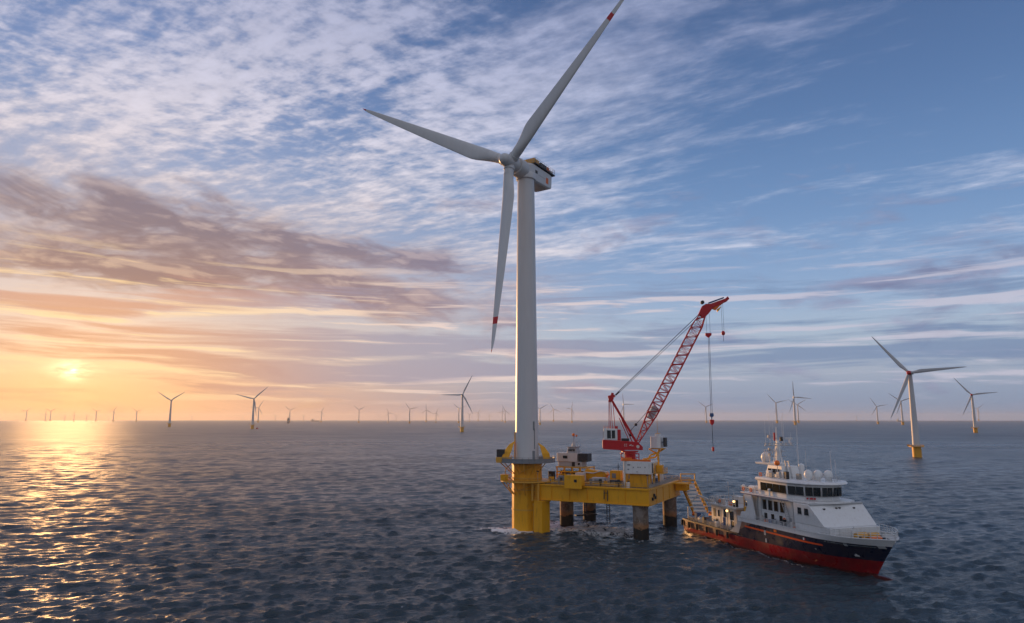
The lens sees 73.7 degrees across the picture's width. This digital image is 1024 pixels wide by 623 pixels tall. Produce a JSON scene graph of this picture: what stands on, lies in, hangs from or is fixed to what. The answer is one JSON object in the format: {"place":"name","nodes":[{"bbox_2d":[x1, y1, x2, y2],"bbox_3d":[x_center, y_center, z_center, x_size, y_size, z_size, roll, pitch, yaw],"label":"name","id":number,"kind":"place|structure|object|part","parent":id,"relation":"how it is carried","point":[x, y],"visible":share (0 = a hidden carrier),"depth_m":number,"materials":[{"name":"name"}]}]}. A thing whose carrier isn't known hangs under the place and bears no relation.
{"place":"outdoors","nodes":[
{"label":"outdoors","id":0,"kind":"place"},
{"bbox_2d":[0,420,1023,622],"bbox_3d":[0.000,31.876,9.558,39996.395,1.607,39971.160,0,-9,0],"label":"sea","id":1,"kind":"structure","parent":0,"point":[266,521],"depth_m":188.74,"materials":[{"name":"liquid"}]},
{"bbox_2d":[158,392,182,426],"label":"wind turbine","id":2,"kind":"object","parent":1,"relation":"in","point":[169,423],"visible":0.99,"depth_m":2719.46,"materials":[{"name":"white metal"}]},
{"bbox_2d":[236,388,265,428],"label":"wind turbine","id":3,"kind":"object","parent":1,"relation":"in","point":[252,421],"visible":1,"depth_m":2161.46,"materials":[{"name":"white metal"}]},
{"bbox_2d":[443,376,471,431],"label":"wind turbine","id":4,"kind":"object","parent":1,"relation":"in","point":[462,426],"visible":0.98,"depth_m":1653.41,"materials":[{"name":"white metal"}]},
{"bbox_2d":[362,0,623,532],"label":"wind turbine","id":5,"kind":"object","parent":1,"relation":"in","point":[530,512],"visible":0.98,"depth_m":193.93,"materials":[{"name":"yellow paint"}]},
{"bbox_2d":[539,404,547,424],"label":"wind turbine","id":6,"kind":"object","parent":1,"relation":"in","point":[539,415],"visible":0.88,"depth_m":3727.26,"materials":[{"name":"white metal"}]},
{"bbox_2d":[535,474,690,539],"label":"work platform","id":7,"kind":"structure","parent":1,"relation":"in","point":[590,495],"depth_m":180.17,"materials":[{"name":"yellow paint"}]},
{"bbox_2d":[548,471,554,480],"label":"switch cabinet","id":8,"kind":"object","parent":7,"relation":"on","point":[551,473],"visible":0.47,"depth_m":194.10,"materials":[{"name":"metal"}]},
{"bbox_2d":[564,475,584,488],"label":"control cabinet","id":9,"kind":"object","parent":7,"relation":"on","point":[574,481],"visible":1,"depth_m":179.12,"materials":[{"name":"yellow metal"}]},
{"bbox_2d":[556,466,594,479],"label":"process skid","id":10,"kind":"object","parent":7,"relation":"on","point":[563,472],"visible":0.48,"depth_m":200.60,"materials":[{"name":"yellow paint"}]},
{"bbox_2d":[557,433,591,466],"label":"deckhouse","id":11,"kind":"object","parent":10,"relation":"on","point":[572,456],"visible":1,"depth_m":201.78,"materials":[{"name":"white paint"}]},
{"bbox_2d":[575,472,585,480],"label":"water tank","id":12,"kind":"object","parent":7,"relation":"on","point":[580,473],"visible":0.33,"depth_m":193.82,"materials":[{"name":"grey metal"}]},
{"bbox_2d":[584,469,608,479],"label":"hopper","id":13,"kind":"object","parent":7,"relation":"on","point":[590,473],"visible":0.84,"depth_m":195.17,"materials":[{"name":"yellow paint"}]},
{"bbox_2d":[592,477,606,482],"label":"generator box","id":14,"kind":"object","parent":7,"relation":"on","point":[598,478],"visible":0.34,"depth_m":183.75,"materials":[{"name":"grey paint"}]},
{"bbox_2d":[610,469,622,481],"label":"storage bin","id":15,"kind":"object","parent":7,"relation":"on","point":[616,474],"visible":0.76,"depth_m":193.54,"materials":[{"name":"yellow metal"}]},
{"bbox_2d":[623,453,667,486],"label":"machinery house","id":16,"kind":"structure","parent":7,"relation":"on","point":[638,470],"depth_m":177.19,"materials":[{"name":"yellow paint"}]},
{"bbox_2d":[602,296,728,460],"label":"crane","id":17,"kind":"object","parent":16,"relation":"on","point":[613,439],"visible":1,"depth_m":181.68,"materials":[{"name":"red paint"}]},
{"bbox_2d":[643,429,666,485],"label":"equipment cabin","id":18,"kind":"object","parent":7,"relation":"on","point":[658,441],"visible":0.96,"depth_m":181.82,"materials":[{"name":"white metal"}]},
{"bbox_2d":[680,473,707,515],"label":"gangway","id":19,"kind":"object","parent":7,"relation":"attached to","point":[687,496],"visible":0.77,"depth_m":191.74,"materials":[{"name":"yellow paint"}]},
{"bbox_2d":[621,393,631,419],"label":"wind turbine","id":20,"kind":"object","parent":1,"relation":"in","point":[623,404],"visible":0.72,"depth_m":5029.74,"materials":[{"name":"white metal"}]},
{"bbox_2d":[767,394,785,422],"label":"wind turbine","id":21,"kind":"object","parent":1,"relation":"in","point":[776,420],"visible":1,"depth_m":5376.31,"materials":[{"name":"white metal"}]},
{"bbox_2d":[681,413,898,580],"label":"service ship","id":22,"kind":"object","parent":1,"relation":"on","point":[798,514],"visible":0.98,"depth_m":146.01,"materials":[{"name":"paint"}]},
{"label":"window","id":23,"kind":"part","parent":22,"relation":"part of","materials":[{"name":"black glass"}]},
{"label":"window","id":24,"kind":"part","parent":22,"relation":"part of","materials":[{"name":"black glass"}]},
{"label":"window","id":25,"kind":"part","parent":22,"relation":"part of","materials":[{"name":"black glass"}]},
{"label":"window","id":26,"kind":"part","parent":22,"relation":"part of","materials":[{"name":"black glass"}]},
{"bbox_2d":[789,400,804,422],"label":"wind turbine","id":27,"kind":"object","parent":1,"relation":"in","point":[798,410],"visible":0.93,"depth_m":5777.20,"materials":[{"name":"white metal"}]},
{"bbox_2d":[790,381,810,424],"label":"wind turbine","id":28,"kind":"object","parent":1,"relation":"in","point":[793,404],"visible":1,"depth_m":3730.03,"materials":[{"name":"white metal"}]},
{"bbox_2d":[871,399,883,423],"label":"wind turbine","id":29,"kind":"object","parent":1,"relation":"in","point":[877,412],"visible":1,"depth_m":4281.40,"materials":[{"name":"white metal"}]},
{"bbox_2d":[890,394,908,424],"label":"wind turbine","id":30,"kind":"object","parent":1,"relation":"in","point":[902,419],"visible":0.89,"depth_m":3730.21,"materials":[{"name":"white metal"}]},
{"bbox_2d":[872,337,962,456],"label":"wind turbine","id":31,"kind":"object","parent":1,"relation":"in","point":[916,446],"visible":1,"depth_m":553.61,"materials":[{"name":"white paint"},{"name":"yellow paint"},{"name":"red paint"}]},
{"bbox_2d":[954,378,995,432],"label":"wind turbine","id":32,"kind":"object","parent":1,"relation":"in","point":[975,428],"visible":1,"depth_m":1564.32,"materials":[{"name":"white metal"}]},
{"bbox_2d":[0,0,1023,420],"label":"sky","id":33,"kind":"structure","parent":0,"point":[201,200],"materials":[{"name":"blue"}]}
]}

